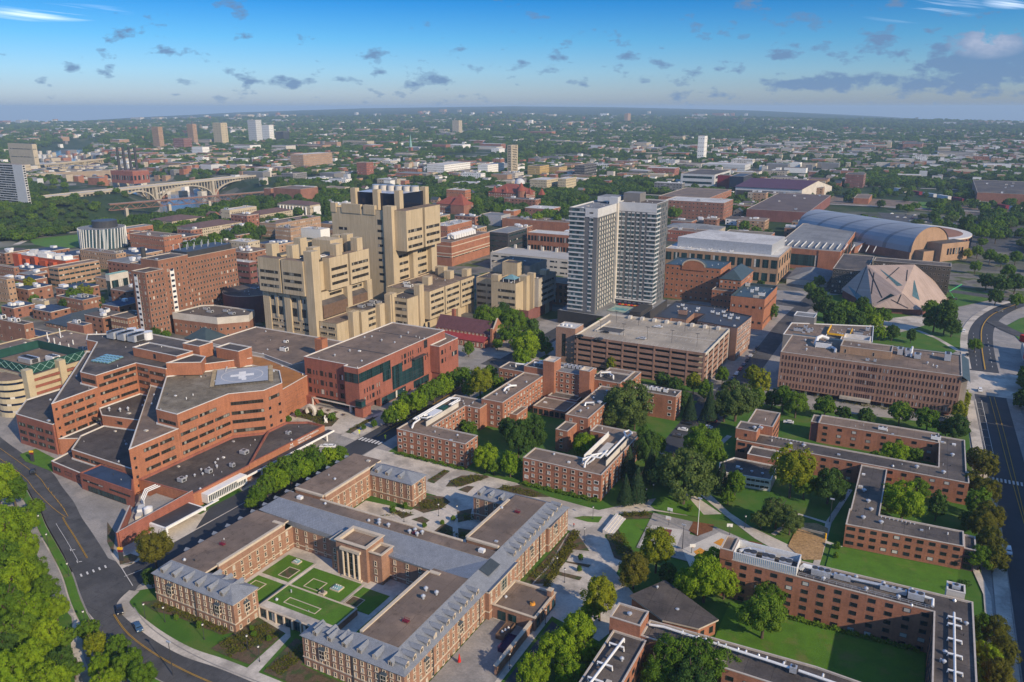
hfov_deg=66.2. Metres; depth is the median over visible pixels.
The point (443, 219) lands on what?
leafy tree
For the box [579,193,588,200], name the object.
leafy tree
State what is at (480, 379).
leafy tree
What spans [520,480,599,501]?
hedge
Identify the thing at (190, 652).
kerb
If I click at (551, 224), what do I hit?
brick laboratory
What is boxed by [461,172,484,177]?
town block
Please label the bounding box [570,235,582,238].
window
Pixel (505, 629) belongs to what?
refuse container
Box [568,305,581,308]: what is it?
window
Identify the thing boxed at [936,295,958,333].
leafy tree
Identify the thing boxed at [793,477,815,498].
leafy tree
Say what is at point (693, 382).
leafy tree
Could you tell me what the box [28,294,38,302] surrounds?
leafy tree
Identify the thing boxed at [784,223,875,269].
building
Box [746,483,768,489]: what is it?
window
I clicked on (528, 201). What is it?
town block
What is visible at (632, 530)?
lawn
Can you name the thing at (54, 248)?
town block
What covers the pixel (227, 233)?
leafy tree
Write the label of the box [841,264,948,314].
faceted hall
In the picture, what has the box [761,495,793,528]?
leafy tree
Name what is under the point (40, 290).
town block
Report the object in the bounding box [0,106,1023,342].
ground
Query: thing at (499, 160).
town block
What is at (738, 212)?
house
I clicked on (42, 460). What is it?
lawn
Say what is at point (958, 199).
freight car
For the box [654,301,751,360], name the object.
apartment block
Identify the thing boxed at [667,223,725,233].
ice hall
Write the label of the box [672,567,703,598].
leafy tree
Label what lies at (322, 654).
bay window
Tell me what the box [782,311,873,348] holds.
office annex
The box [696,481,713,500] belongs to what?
leafy tree
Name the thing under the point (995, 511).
leafy tree
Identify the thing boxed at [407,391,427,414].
leafy tree
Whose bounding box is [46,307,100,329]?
long hall
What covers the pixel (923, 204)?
playing field
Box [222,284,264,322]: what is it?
round hall
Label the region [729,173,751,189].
dark hall
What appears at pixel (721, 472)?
fir tree
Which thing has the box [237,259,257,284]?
brick slab
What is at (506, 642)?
refuse container
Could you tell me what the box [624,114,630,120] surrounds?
apartment tower
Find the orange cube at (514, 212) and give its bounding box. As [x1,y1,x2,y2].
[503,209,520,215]
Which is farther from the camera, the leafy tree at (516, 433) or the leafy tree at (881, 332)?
the leafy tree at (881, 332)
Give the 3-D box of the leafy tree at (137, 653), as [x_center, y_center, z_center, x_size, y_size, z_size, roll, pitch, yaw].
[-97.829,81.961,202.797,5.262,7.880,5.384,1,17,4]
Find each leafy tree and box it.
[0,460,21,504]
[0,476,27,506]
[0,500,31,546]
[0,539,23,567]
[0,553,39,593]
[0,579,27,623]
[0,608,41,646]
[0,627,20,664]
[0,648,35,681]
[3,530,42,561]
[7,591,51,622]
[8,634,55,681]
[20,508,40,534]
[22,498,46,515]
[23,277,36,285]
[26,657,74,681]
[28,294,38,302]
[28,554,50,578]
[29,615,66,649]
[31,574,61,599]
[42,592,70,620]
[42,644,79,677]
[55,626,78,646]
[58,294,69,306]
[65,287,82,295]
[67,658,86,679]
[73,618,102,639]
[74,283,94,294]
[82,630,106,656]
[87,651,113,677]
[89,666,122,681]
[98,297,105,306]
[104,633,131,657]
[112,652,136,681]
[126,645,142,662]
[127,657,158,681]
[134,527,175,568]
[140,567,155,586]
[150,326,161,334]
[161,330,171,336]
[180,239,199,247]
[195,620,201,628]
[196,235,211,244]
[208,232,222,242]
[219,229,235,239]
[230,224,247,233]
[242,235,252,238]
[243,222,256,232]
[243,496,257,508]
[246,485,267,506]
[250,231,258,239]
[250,630,256,636]
[254,224,266,238]
[255,474,279,498]
[261,461,281,474]
[269,468,289,493]
[275,455,294,468]
[282,461,300,486]
[285,415,291,421]
[289,450,305,462]
[292,456,316,481]
[294,409,301,416]
[303,443,319,455]
[306,451,328,470]
[311,211,322,221]
[318,409,323,415]
[319,196,331,216]
[319,446,340,466]
[327,412,335,421]
[332,196,342,201]
[334,444,348,459]
[370,419,377,427]
[380,405,400,427]
[388,399,410,423]
[389,505,395,512]
[397,391,411,404]
[402,502,407,508]
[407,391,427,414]
[416,384,434,405]
[426,379,444,402]
[436,373,454,397]
[440,216,447,222]
[445,371,462,392]
[451,366,471,384]
[460,382,473,396]
[461,420,476,433]
[462,341,474,356]
[468,366,493,398]
[469,208,481,214]
[470,196,482,205]
[472,305,486,318]
[472,443,499,472]
[474,303,503,321]
[477,214,489,225]
[481,364,498,377]
[486,317,504,332]
[487,459,500,475]
[490,202,500,211]
[492,300,512,317]
[492,338,502,350]
[492,374,504,388]
[497,416,515,434]
[498,308,530,330]
[498,325,519,348]
[499,449,522,476]
[501,205,512,212]
[502,418,532,457]
[511,328,540,358]
[512,347,531,363]
[515,649,550,681]
[517,212,530,216]
[523,317,539,331]
[526,413,547,448]
[531,329,549,347]
[532,211,542,218]
[535,627,577,671]
[537,341,553,355]
[542,208,553,217]
[551,650,585,681]
[553,214,561,219]
[556,607,597,644]
[566,194,576,203]
[572,432,596,454]
[574,638,601,666]
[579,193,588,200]
[579,573,618,620]
[581,601,601,619]
[602,377,656,428]
[602,405,631,428]
[605,354,617,368]
[618,551,649,589]
[628,407,648,429]
[633,423,660,462]
[638,525,675,573]
[639,651,675,681]
[645,447,719,506]
[651,630,693,670]
[654,371,671,386]
[656,432,666,452]
[656,452,681,478]
[656,562,676,583]
[667,376,684,389]
[668,206,682,218]
[668,655,717,681]
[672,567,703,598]
[677,388,689,409]
[682,551,728,602]
[683,422,723,457]
[684,633,728,679]
[686,372,701,394]
[687,504,693,511]
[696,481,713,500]
[697,378,713,400]
[702,546,719,561]
[703,444,728,469]
[711,568,742,599]
[713,395,739,421]
[714,378,764,421]
[715,366,729,384]
[716,644,740,681]
[720,490,736,504]
[723,470,745,495]
[727,225,737,230]
[734,588,787,638]
[743,362,759,380]
[748,368,771,390]
[750,226,761,230]
[752,387,766,408]
[753,579,788,604]
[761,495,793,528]
[764,387,781,408]
[768,442,819,497]
[770,304,779,319]
[770,384,792,411]
[776,509,804,534]
[782,390,810,417]
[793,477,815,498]
[804,281,815,292]
[806,286,827,302]
[812,293,835,317]
[812,395,836,414]
[812,466,851,503]
[813,275,825,285]
[823,305,848,324]
[833,551,838,557]
[834,405,851,418]
[834,541,840,548]
[835,300,856,323]
[846,309,866,324]
[854,296,871,309]
[857,406,876,422]
[858,302,876,319]
[866,312,883,326]
[869,450,885,456]
[873,325,887,340]
[876,307,892,324]
[878,438,911,460]
[882,477,926,519]
[882,482,889,499]
[886,324,901,340]
[888,400,915,426]
[905,446,924,462]
[906,328,916,342]
[906,477,932,498]
[914,406,940,430]
[921,300,938,311]
[922,304,943,331]
[928,489,948,520]
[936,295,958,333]
[937,419,955,436]
[940,413,971,438]
[943,316,962,336]
[951,400,969,416]
[957,213,974,232]
[958,508,975,529]
[963,248,972,259]
[964,389,971,405]
[964,469,983,495]
[964,486,992,510]
[964,508,995,533]
[966,444,986,466]
[967,338,983,352]
[967,544,994,570]
[969,449,1000,477]
[970,260,982,273]
[971,223,982,238]
[971,245,984,258]
[972,476,1002,502]
[974,609,993,640]
[975,524,1008,550]
[976,497,1007,528]
[976,639,1003,663]
[977,219,992,237]
[977,273,994,289]
[977,660,988,681]
[980,614,1012,641]
[980,656,1018,681]
[981,249,997,264]
[984,543,1012,571]
[988,228,1004,243]
[988,287,1004,304]
[992,274,1013,290]
[992,633,1022,666]
[994,253,1009,267]
[1000,264,1016,278]
[1007,273,1023,293]
[1008,292,1023,307]
[1009,249,1022,264]
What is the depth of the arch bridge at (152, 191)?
1437.86 m
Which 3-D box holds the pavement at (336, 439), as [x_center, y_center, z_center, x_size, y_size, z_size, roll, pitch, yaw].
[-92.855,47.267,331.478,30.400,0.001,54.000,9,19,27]
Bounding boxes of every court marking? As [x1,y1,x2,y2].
[694,548,703,553]
[714,538,723,545]
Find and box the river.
[39,150,230,211]
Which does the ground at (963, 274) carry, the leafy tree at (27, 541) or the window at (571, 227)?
the leafy tree at (27, 541)
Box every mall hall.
[150,214,204,223]
[177,219,241,235]
[221,205,256,218]
[229,238,259,247]
[252,207,292,217]
[326,186,349,188]
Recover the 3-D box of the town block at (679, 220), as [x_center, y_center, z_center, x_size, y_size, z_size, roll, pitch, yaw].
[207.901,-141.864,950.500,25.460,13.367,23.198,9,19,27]
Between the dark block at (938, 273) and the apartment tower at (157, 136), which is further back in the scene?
the apartment tower at (157, 136)
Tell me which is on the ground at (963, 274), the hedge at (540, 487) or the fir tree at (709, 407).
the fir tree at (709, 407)
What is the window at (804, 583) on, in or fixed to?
in the dormitory at (938, 629)
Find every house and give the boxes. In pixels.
[32,298,48,304]
[67,319,92,333]
[206,211,218,215]
[431,197,440,202]
[733,208,743,215]
[835,180,841,186]
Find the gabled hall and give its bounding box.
[185,327,226,340]
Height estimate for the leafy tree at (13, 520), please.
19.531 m
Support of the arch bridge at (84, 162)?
on the ground at (963, 274)
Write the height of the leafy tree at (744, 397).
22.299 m
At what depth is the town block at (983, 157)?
2074.24 m
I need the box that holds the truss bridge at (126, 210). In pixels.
[108,191,263,216]
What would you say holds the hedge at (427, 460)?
on the lawn at (740, 507)
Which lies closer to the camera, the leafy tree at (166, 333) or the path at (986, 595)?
the path at (986, 595)
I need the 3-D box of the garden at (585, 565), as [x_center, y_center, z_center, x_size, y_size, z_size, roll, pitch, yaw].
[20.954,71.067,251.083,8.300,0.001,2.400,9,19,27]
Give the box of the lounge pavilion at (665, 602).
[629,580,718,635]
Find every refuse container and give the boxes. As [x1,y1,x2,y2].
[495,620,514,640]
[498,633,516,652]
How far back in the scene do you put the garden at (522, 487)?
298.72 m
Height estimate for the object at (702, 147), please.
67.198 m
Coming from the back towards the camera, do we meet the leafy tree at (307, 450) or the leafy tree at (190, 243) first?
the leafy tree at (190, 243)
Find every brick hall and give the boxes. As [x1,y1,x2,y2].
[446,187,470,199]
[667,227,720,241]
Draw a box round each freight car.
[913,190,921,194]
[923,192,936,197]
[937,194,951,199]
[951,197,965,201]
[995,204,1009,208]
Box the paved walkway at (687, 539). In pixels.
[637,513,746,560]
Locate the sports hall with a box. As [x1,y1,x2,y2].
[728,229,774,235]
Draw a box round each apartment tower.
[151,127,164,146]
[186,124,197,142]
[212,123,228,142]
[247,120,262,141]
[262,125,273,139]
[452,120,461,132]
[557,191,668,326]
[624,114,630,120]
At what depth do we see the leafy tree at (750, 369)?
406.58 m
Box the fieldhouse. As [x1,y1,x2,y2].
[734,178,831,196]
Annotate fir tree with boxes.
[616,473,634,505]
[620,446,636,478]
[628,465,648,503]
[641,448,659,484]
[681,392,697,420]
[699,386,718,422]
[711,461,727,493]
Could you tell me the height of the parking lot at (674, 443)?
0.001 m
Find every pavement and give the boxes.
[0,290,1023,681]
[111,429,374,567]
[257,430,354,476]
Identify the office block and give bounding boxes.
[2,163,30,170]
[7,143,39,168]
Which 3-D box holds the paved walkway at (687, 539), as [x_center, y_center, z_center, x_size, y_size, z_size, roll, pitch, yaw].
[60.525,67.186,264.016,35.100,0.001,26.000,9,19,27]
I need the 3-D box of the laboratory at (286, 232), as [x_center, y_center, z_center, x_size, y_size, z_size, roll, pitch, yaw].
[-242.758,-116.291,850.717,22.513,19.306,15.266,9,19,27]
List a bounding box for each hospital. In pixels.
[16,327,333,546]
[130,239,238,332]
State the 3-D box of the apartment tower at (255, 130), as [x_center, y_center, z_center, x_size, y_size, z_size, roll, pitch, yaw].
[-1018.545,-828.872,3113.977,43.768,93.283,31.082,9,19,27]
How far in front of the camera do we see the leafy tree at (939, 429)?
345.05 m
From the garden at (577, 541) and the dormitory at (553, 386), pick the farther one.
the dormitory at (553, 386)
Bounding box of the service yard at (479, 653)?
[430,618,521,681]
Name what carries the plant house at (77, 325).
on the ground at (963, 274)
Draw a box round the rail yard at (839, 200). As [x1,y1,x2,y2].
[830,196,1009,214]
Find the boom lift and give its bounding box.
[949,284,961,299]
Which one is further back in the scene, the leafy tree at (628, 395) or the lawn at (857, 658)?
the leafy tree at (628, 395)
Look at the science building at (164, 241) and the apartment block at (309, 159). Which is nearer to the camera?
the science building at (164, 241)
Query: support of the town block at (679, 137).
on the ground at (963, 274)
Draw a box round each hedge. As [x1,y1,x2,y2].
[394,451,464,469]
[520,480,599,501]
[543,530,579,586]
[789,615,919,653]
[957,579,971,586]
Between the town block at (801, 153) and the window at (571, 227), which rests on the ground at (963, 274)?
the town block at (801, 153)
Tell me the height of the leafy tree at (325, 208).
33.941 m
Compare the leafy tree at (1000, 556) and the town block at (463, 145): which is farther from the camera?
the town block at (463, 145)
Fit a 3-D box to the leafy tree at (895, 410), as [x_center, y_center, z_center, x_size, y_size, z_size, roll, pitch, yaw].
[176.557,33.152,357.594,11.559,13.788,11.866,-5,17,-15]
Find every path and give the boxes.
[13,231,76,244]
[21,498,90,681]
[70,612,93,622]
[117,590,280,681]
[135,584,154,590]
[247,617,290,672]
[355,495,481,541]
[701,495,801,559]
[721,435,731,442]
[771,513,830,534]
[813,489,851,564]
[916,330,961,351]
[960,301,1009,368]
[967,400,1019,681]
[973,565,997,670]
[1007,399,1023,459]
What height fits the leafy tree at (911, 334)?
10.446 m
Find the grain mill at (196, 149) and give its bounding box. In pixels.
[192,146,209,152]
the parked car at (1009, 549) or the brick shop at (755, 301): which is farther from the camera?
the brick shop at (755, 301)
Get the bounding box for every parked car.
[30,468,35,474]
[115,603,123,614]
[132,621,143,632]
[672,433,682,437]
[677,427,687,430]
[682,421,692,424]
[783,420,793,423]
[1004,545,1012,554]
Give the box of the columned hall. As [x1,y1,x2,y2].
[277,200,320,214]
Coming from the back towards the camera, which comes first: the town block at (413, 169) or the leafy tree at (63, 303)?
the town block at (413, 169)
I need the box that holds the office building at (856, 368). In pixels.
[777,333,970,416]
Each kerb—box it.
[27,489,162,681]
[134,607,258,681]
[975,402,1021,681]
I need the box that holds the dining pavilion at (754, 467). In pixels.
[719,446,780,491]
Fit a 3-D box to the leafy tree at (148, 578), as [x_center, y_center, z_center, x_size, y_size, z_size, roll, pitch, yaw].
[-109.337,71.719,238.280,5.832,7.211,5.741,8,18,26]
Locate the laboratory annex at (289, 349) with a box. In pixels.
[211,326,341,372]
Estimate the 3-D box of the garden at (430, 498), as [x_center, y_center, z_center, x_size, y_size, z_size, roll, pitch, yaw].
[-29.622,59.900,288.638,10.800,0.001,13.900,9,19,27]
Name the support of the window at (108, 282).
in the glass building at (117, 279)
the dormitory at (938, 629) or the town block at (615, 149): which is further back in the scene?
the town block at (615, 149)
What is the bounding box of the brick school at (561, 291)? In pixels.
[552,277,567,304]
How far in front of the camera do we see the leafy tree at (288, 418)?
361.35 m
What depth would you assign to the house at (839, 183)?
1428.88 m
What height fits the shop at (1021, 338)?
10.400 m
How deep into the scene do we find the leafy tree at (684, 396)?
374.56 m
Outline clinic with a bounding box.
[304,322,457,417]
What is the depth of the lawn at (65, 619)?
223.36 m
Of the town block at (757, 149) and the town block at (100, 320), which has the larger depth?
the town block at (757, 149)
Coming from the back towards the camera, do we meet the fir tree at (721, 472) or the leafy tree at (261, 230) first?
the leafy tree at (261, 230)
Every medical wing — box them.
[386,265,474,327]
[476,256,555,318]
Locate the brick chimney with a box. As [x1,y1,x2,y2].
[314,337,327,351]
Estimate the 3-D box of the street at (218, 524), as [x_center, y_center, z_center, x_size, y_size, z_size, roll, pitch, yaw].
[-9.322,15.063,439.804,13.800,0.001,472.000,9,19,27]
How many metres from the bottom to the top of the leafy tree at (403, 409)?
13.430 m
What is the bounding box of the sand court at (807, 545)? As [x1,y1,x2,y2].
[788,523,827,559]
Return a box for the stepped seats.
[603,513,625,534]
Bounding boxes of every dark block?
[830,253,873,293]
[874,257,950,294]
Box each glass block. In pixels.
[488,226,526,252]
[680,169,730,187]
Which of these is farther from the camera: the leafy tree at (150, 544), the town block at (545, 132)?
the town block at (545, 132)
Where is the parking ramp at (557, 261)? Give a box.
[491,244,568,276]
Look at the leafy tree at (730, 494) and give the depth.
285.93 m
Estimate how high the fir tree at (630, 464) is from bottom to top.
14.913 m
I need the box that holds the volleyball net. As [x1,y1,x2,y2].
[801,528,826,538]
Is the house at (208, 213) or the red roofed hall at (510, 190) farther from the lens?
the red roofed hall at (510, 190)
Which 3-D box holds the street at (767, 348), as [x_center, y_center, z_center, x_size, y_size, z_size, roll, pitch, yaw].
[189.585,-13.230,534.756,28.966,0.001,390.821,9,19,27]
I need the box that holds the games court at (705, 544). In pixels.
[682,532,725,566]
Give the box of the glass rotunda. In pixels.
[77,218,127,249]
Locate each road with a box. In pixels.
[0,437,250,681]
[71,557,138,613]
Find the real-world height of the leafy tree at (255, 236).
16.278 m
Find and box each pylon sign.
[29,450,34,461]
[117,547,123,560]
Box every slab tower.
[0,163,30,202]
[507,145,517,170]
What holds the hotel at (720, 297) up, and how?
on the ground at (963, 274)
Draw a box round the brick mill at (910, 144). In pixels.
[903,142,923,148]
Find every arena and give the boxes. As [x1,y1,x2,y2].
[797,209,968,261]
[922,224,971,247]
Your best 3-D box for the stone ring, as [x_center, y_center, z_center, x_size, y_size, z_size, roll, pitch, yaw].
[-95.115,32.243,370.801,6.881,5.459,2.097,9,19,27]
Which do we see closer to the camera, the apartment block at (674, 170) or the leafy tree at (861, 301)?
the leafy tree at (861, 301)
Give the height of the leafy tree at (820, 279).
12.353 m
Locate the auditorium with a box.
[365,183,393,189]
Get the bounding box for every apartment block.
[173,138,191,147]
[275,131,288,139]
[290,152,332,166]
[427,161,469,172]
[478,163,503,171]
[528,164,548,174]
[530,177,557,187]
[549,166,566,173]
[558,176,575,187]
[574,163,596,174]
[617,172,641,175]
[647,166,678,174]
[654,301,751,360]
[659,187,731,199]
[666,196,732,221]
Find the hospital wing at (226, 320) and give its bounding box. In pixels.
[172,305,255,335]
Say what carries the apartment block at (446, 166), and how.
on the ground at (963, 274)
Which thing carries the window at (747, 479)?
in the dining pavilion at (754, 467)
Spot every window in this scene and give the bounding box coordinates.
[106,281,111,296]
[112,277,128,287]
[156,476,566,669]
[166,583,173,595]
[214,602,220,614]
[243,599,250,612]
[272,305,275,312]
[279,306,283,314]
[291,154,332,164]
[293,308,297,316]
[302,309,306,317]
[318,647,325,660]
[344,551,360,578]
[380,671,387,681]
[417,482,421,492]
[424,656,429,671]
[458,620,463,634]
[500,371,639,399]
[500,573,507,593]
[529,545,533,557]
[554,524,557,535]
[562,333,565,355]
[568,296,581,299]
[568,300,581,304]
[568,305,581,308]
[569,253,582,256]
[569,257,582,260]
[569,262,582,265]
[569,266,582,269]
[569,270,581,273]
[569,275,581,278]
[569,279,581,282]
[569,283,581,286]
[569,288,581,291]
[569,292,581,295]
[570,208,583,211]
[570,212,583,215]
[570,217,583,220]
[570,222,583,224]
[570,226,583,229]
[570,231,583,233]
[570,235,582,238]
[570,239,582,242]
[570,244,582,247]
[570,248,582,251]
[666,251,671,258]
[673,252,678,258]
[683,176,711,178]
[683,181,711,184]
[721,256,726,260]
[726,561,932,681]
[726,675,733,681]
[729,257,734,264]
[737,257,742,264]
[745,258,751,266]
[746,477,768,483]
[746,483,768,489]
[753,272,758,280]
[754,259,759,266]
[761,273,767,280]
[762,259,768,267]
[769,274,775,281]
[771,260,776,268]
[779,355,956,411]
[790,253,817,266]
[947,247,962,254]
[962,563,971,570]
[963,556,969,562]
[964,549,974,556]
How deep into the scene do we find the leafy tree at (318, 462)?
307.64 m
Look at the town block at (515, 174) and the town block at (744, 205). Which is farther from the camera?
the town block at (515, 174)
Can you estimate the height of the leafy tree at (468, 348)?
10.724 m
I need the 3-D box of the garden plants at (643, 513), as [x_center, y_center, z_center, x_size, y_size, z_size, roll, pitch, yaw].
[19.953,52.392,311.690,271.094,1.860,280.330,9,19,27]
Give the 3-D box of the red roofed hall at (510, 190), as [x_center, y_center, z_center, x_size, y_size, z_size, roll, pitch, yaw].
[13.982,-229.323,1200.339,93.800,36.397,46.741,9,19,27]
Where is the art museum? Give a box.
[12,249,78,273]
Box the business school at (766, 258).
[664,230,791,284]
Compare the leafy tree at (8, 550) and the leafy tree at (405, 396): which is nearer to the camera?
the leafy tree at (8, 550)
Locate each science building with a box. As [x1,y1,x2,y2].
[129,230,146,232]
[129,231,181,252]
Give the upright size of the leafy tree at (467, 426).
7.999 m
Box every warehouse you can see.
[377,177,405,182]
[453,181,479,183]
[703,162,750,170]
[725,216,761,224]
[746,192,830,222]
[972,180,1023,203]
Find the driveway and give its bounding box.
[505,621,558,681]
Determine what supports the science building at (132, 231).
on the ground at (963, 274)
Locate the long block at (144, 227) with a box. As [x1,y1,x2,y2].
[126,224,152,243]
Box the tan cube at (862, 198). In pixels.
[853,194,871,203]
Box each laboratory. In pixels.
[260,215,320,237]
[275,224,300,240]
[301,226,329,237]
[502,215,568,230]
[528,229,568,251]
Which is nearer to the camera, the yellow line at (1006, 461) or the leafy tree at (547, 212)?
the yellow line at (1006, 461)
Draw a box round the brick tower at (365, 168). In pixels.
[356,162,373,174]
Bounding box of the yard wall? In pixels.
[493,621,532,675]
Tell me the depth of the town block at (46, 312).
538.25 m
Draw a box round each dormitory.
[397,394,486,467]
[481,356,640,427]
[523,424,637,500]
[555,385,612,451]
[579,602,859,681]
[635,384,681,420]
[719,535,976,681]
[735,409,968,504]
[843,464,975,570]
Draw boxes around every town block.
[0,247,29,264]
[1,301,34,317]
[5,274,20,277]
[14,275,47,283]
[15,282,53,301]
[17,263,49,277]
[18,269,48,282]
[32,304,70,320]
[38,245,69,252]
[55,282,100,295]
[62,250,80,260]
[84,307,120,333]
[95,271,129,287]
[102,297,135,311]
[107,255,147,272]
[110,139,128,142]
[111,284,133,300]
[123,247,162,256]
[177,227,202,236]
[178,232,201,240]
[195,156,208,160]
[198,139,213,144]
[231,144,260,147]
[231,212,259,227]
[233,231,249,237]
[235,246,265,263]
[260,239,293,251]
[272,145,295,148]
[281,172,306,178]
[298,144,330,149]
[308,176,331,179]
[321,221,331,227]
[325,142,340,145]
[329,177,351,182]
[343,140,373,143]
[363,144,382,149]
[374,141,397,143]
[382,160,397,163]
[397,167,421,171]
[432,144,449,147]
[440,212,449,220]
[450,144,470,148]
[455,213,480,224]
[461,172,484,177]
[468,140,484,142]
[470,146,502,149]
[472,225,486,231]
[479,143,505,148]
[485,185,502,187]
[491,148,504,152]
[492,158,503,162]
[504,196,540,205]
[505,171,523,179]
[513,223,531,237]
[525,205,560,215]
[530,131,555,133]
[562,141,585,144]
[595,162,611,165]
[605,147,621,150]
[633,149,645,153]
[635,142,650,146]
[654,181,684,189]
[659,159,679,162]
[670,136,685,139]
[671,218,696,223]
[696,217,703,223]
[704,216,719,225]
[729,138,743,141]
[731,158,754,162]
[733,203,754,212]
[737,217,768,230]
[741,201,756,203]
[744,148,764,151]
[748,191,776,197]
[752,191,767,201]
[754,144,780,146]
[763,169,789,175]
[771,175,796,178]
[781,148,793,151]
[784,224,797,236]
[785,141,810,144]
[791,177,808,179]
[792,151,805,154]
[792,219,799,224]
[814,153,832,157]
[816,186,824,194]
[852,148,870,150]
[866,144,886,145]
[912,155,927,159]
[937,151,974,155]
[938,147,950,150]
[950,157,961,160]
[973,155,988,160]
[990,156,1004,161]
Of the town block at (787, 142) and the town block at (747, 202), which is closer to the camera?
the town block at (747, 202)
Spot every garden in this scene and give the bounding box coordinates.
[107,522,114,551]
[119,554,138,564]
[142,600,234,633]
[197,488,241,513]
[211,617,282,663]
[264,638,339,681]
[298,409,338,426]
[346,415,379,433]
[395,510,413,517]
[412,516,428,522]
[413,495,449,512]
[427,469,448,482]
[435,524,452,535]
[446,475,487,485]
[457,509,471,521]
[458,486,473,492]
[458,528,471,538]
[495,484,548,496]
[525,535,566,583]
[534,529,588,582]
[555,571,581,579]
[566,561,589,566]
[606,529,632,561]
[622,513,651,518]
[689,521,713,535]
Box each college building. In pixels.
[0,264,19,275]
[0,276,17,302]
[0,314,34,341]
[34,328,53,336]
[48,259,100,286]
[56,293,101,312]
[79,248,125,269]
[110,310,139,329]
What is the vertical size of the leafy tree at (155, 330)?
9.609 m
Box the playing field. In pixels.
[918,202,932,208]
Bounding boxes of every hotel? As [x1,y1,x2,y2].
[664,257,730,302]
[711,284,734,310]
[719,263,753,290]
[844,172,865,187]
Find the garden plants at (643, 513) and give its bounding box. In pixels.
[151,395,947,674]
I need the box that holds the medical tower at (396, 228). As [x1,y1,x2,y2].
[330,184,440,299]
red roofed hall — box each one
[436,193,472,214]
[488,178,544,197]
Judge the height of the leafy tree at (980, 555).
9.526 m
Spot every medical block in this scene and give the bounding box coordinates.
[257,233,372,336]
[319,294,391,340]
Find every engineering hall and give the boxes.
[437,228,489,265]
[440,219,471,236]
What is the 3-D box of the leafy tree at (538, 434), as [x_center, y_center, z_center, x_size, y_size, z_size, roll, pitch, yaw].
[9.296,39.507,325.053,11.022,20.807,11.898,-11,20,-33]
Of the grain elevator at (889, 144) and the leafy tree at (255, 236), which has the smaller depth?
the leafy tree at (255, 236)
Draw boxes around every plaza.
[285,405,385,437]
[363,448,720,681]
[869,314,923,331]
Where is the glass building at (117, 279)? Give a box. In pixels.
[105,270,129,300]
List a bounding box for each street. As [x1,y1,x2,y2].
[45,163,112,167]
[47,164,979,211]
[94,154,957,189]
[128,328,555,584]
[196,484,255,528]
[481,357,701,400]
[663,289,813,308]
[716,280,831,390]
[947,289,1010,299]
[966,370,1022,398]
[968,303,1023,681]
[986,321,1023,336]
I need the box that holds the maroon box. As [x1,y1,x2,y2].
[717,174,730,188]
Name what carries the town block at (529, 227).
on the ground at (963, 274)
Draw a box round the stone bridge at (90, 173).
[56,170,110,176]
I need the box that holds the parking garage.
[556,312,729,385]
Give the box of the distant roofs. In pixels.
[0,109,1023,198]
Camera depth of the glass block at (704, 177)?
1373.55 m
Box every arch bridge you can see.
[40,158,104,168]
[43,171,288,201]
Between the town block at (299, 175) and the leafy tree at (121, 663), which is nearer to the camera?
the leafy tree at (121, 663)
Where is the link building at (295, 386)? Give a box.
[252,355,307,417]
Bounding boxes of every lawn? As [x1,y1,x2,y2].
[0,507,74,681]
[7,471,159,681]
[20,449,54,471]
[30,234,79,247]
[130,355,986,681]
[574,516,602,521]
[619,519,649,549]
[651,496,703,516]
[715,602,924,681]
[816,286,1005,352]
[826,544,958,594]
[1007,317,1023,338]
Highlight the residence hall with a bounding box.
[151,453,569,681]
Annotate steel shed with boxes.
[480,212,510,225]
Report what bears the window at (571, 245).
in the apartment tower at (617, 251)
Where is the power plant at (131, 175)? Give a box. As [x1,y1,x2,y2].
[110,147,149,183]
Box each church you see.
[408,135,419,150]
[435,308,503,348]
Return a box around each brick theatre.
[264,188,273,196]
[273,185,317,198]
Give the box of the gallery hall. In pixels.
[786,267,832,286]
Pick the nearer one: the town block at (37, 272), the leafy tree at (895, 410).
the leafy tree at (895, 410)
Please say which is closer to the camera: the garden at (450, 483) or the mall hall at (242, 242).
the garden at (450, 483)
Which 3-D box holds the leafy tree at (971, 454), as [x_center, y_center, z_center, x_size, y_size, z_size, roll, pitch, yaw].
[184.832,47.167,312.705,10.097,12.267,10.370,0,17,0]
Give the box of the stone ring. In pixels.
[305,404,316,415]
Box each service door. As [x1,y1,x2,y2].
[498,610,505,621]
[508,613,515,624]
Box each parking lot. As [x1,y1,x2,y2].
[662,390,727,453]
[878,212,1023,253]
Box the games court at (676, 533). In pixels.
[639,525,682,551]
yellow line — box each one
[0,448,67,515]
[113,614,208,681]
[114,614,210,681]
[981,305,1012,369]
[990,399,1023,521]
[994,397,1023,513]
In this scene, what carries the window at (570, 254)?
in the apartment tower at (617, 251)
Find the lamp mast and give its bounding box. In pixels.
[166,640,173,674]
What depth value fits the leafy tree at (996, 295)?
574.25 m
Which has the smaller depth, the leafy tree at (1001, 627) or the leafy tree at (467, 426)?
the leafy tree at (1001, 627)
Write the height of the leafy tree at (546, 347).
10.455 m
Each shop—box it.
[730,282,776,329]
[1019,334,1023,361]
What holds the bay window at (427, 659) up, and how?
in the residence hall
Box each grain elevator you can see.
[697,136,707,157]
[887,141,891,147]
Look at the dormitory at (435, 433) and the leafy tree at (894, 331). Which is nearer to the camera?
the dormitory at (435, 433)
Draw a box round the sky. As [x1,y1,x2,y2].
[0,0,1023,121]
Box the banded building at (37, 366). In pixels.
[0,328,96,417]
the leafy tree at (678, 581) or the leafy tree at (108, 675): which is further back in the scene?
the leafy tree at (678, 581)
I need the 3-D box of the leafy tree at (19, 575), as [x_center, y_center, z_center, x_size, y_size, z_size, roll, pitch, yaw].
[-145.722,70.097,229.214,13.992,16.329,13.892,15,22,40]

